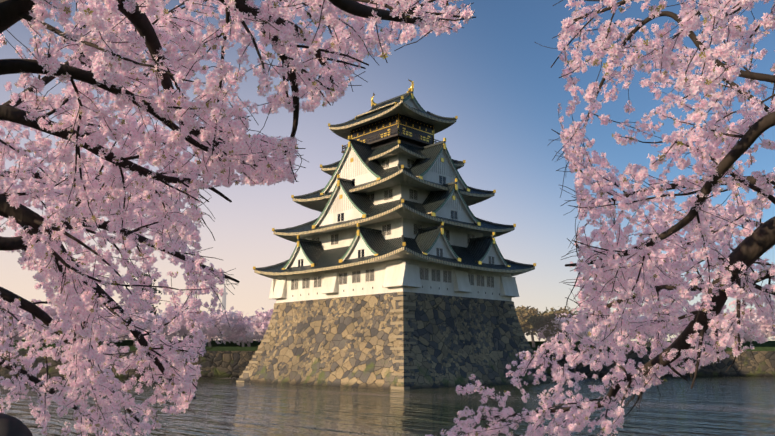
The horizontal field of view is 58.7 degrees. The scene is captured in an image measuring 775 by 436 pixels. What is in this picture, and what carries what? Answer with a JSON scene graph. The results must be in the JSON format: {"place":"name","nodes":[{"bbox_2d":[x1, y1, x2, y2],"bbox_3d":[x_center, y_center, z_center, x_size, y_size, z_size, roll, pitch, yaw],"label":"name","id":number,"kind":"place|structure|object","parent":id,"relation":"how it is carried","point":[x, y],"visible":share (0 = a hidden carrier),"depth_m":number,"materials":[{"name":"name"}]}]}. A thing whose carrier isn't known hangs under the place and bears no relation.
{"place":"outdoors","nodes":[
{"label":"outdoors","id":0,"kind":"place"},
{"bbox_2d":[0,376,774,435],"bbox_3d":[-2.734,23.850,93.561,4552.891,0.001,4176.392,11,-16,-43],"label":"moat water","id":1,"kind":"structure","parent":0,"point":[703,406],"depth_m":65.89,"materials":[{"name":"grey liquid"}]},
{"bbox_2d":[0,339,774,378],"bbox_3d":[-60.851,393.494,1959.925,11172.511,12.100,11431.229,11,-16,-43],"label":"embankment","id":2,"kind":"structure","parent":0,"point":[228,359],"depth_m":170.62,"materials":[{"name":"brown stone"}]},
{"bbox_2d":[0,413,32,435],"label":"boulder","id":3,"kind":"object","parent":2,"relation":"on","point":[11,425],"visible":1,"depth_m":6.11,"materials":[{"name":"stone"}]},
{"bbox_2d":[0,305,45,344],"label":"cherry","id":4,"kind":"object","parent":2,"relation":"on","point":[18,338],"visible":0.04,"depth_m":166.08,"materials":[{"name":"pink plant"}]},
{"bbox_2d":[4,304,71,341],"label":"cherry","id":5,"kind":"object","parent":2,"relation":"on","point":[50,311],"visible":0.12,"depth_m":159.74,"materials":[{"name":"pink plant"}]},
{"bbox_2d":[93,305,137,344],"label":"cherry","id":6,"kind":"object","parent":2,"relation":"on","point":[105,318],"visible":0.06,"depth_m":171.77,"materials":[{"name":"pink plant"}]},
{"bbox_2d":[106,306,174,345],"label":"cherry","id":7,"kind":"object","parent":2,"relation":"on","point":[151,316],"visible":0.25,"depth_m":163.71,"materials":[{"name":"pink plant"}]},
{"bbox_2d":[120,272,161,315],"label":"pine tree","id":8,"kind":"object","parent":2,"relation":"on","point":[155,288],"visible":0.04,"depth_m":186.34,"materials":[{"name":"green plant"}]},
{"bbox_2d":[148,309,178,345],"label":"cherry","id":9,"kind":"object","parent":2,"relation":"on","point":[169,338],"visible":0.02,"depth_m":190.13,"materials":[{"name":"pink plant"}]},
{"bbox_2d":[160,301,214,341],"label":"cherry","id":10,"kind":"object","parent":2,"relation":"on","point":[183,334],"visible":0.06,"depth_m":179.60,"materials":[{"name":"pink plant"}]},
{"bbox_2d":[165,307,246,346],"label":"cherry","id":11,"kind":"object","parent":2,"relation":"on","point":[228,333],"visible":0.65,"depth_m":168.26,"materials":[{"name":"pink plant"}]},
{"bbox_2d":[219,285,227,339],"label":"distant tower","id":12,"kind":"structure","parent":2,"relation":"on","point":[224,298],"depth_m":424.44,"materials":[{"name":"grey concrete"}]},
{"bbox_2d":[216,310,255,346],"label":"cherry","id":13,"kind":"object","parent":2,"relation":"on","point":[218,342],"visible":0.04,"depth_m":198.89,"materials":[{"name":"pink plant"}]},
{"bbox_2d":[0,0,475,435],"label":"cherry tree","id":14,"kind":"object","parent":2,"relation":"on","point":[97,63],"visible":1,"depth_m":5.93,"materials":[{"name":"pink plant"}]},
{"bbox_2d":[220,307,273,346],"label":"cherry","id":15,"kind":"object","parent":2,"relation":"on","point":[242,333],"visible":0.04,"depth_m":177.94,"materials":[{"name":"pink plant"}]},
{"bbox_2d":[239,309,272,341],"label":"cherry","id":16,"kind":"object","parent":2,"relation":"on","point":[257,327],"visible":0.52,"depth_m":171.04,"materials":[{"name":"pink plant"}]},
{"bbox_2d":[236,79,553,389],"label":"japanese castle","id":17,"kind":"structure","parent":2,"relation":"on","point":[396,270],"depth_m":127.47,"materials":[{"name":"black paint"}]},
{"bbox_2d":[515,305,526,319],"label":"tree","id":18,"kind":"object","parent":2,"relation":"on","point":[520,312],"visible":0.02,"depth_m":207.47,"materials":[{"name":"green plant"}]},
{"bbox_2d":[515,306,537,316],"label":"tree","id":19,"kind":"object","parent":2,"relation":"on","point":[518,308],"visible":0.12,"depth_m":218.48,"materials":[{"name":"green plant"}]},
{"bbox_2d":[518,308,557,346],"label":"tree","id":20,"kind":"object","parent":2,"relation":"on","point":[534,320],"visible":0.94,"depth_m":189.72,"materials":[{"name":"green plant"}]},
{"bbox_2d":[539,316,568,343],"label":"tree","id":21,"kind":"object","parent":2,"relation":"on","point":[548,331],"visible":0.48,"depth_m":191.89,"materials":[{"name":"green plant"}]},
{"bbox_2d":[534,306,577,341],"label":"tree","id":22,"kind":"object","parent":2,"relation":"on","point":[565,311],"visible":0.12,"depth_m":215.14,"materials":[{"name":"green plant"}]},
{"bbox_2d":[536,313,587,343],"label":"cherry","id":23,"kind":"object","parent":2,"relation":"on","point":[559,326],"visible":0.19,"depth_m":193.24,"materials":[{"name":"pink plant"}]},
{"bbox_2d":[425,0,774,435],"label":"cherry tree","id":24,"kind":"object","parent":2,"relation":"on","point":[644,274],"visible":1,"depth_m":7.04,"materials":[{"name":"pink plant"}]},
{"bbox_2d":[580,312,647,341],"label":"cherry","id":25,"kind":"object","parent":2,"relation":"on","point":[591,325],"visible":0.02,"depth_m":181.23,"materials":[{"name":"pink plant"}]},
{"bbox_2d":[630,315,679,346],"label":"cherry","id":26,"kind":"object","parent":2,"relation":"on","point":[648,340],"visible":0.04,"depth_m":187.81,"materials":[{"name":"pink plant"}]},
{"bbox_2d":[679,306,746,345],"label":"cherry","id":27,"kind":"object","parent":2,"relation":"on","point":[709,330],"visible":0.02,"depth_m":177.07,"materials":[{"name":"pink plant"}]},
{"bbox_2d":[723,309,761,344],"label":"cherry","id":28,"kind":"object","parent":2,"relation":"on","point":[748,338],"visible":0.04,"depth_m":182.70,"materials":[{"name":"pink plant"}]},
{"bbox_2d":[748,311,774,339],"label":"cherry","id":29,"kind":"object","parent":2,"relation":"on","point":[764,326],"visible":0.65,"depth_m":177.10,"materials":[{"name":"pink plant"}]},
{"bbox_2d":[0,0,774,340],"label":"sky","id":30,"kind":"structure","parent":0,"point":[502,87],"materials":[{"name":"blue"}]}
]}

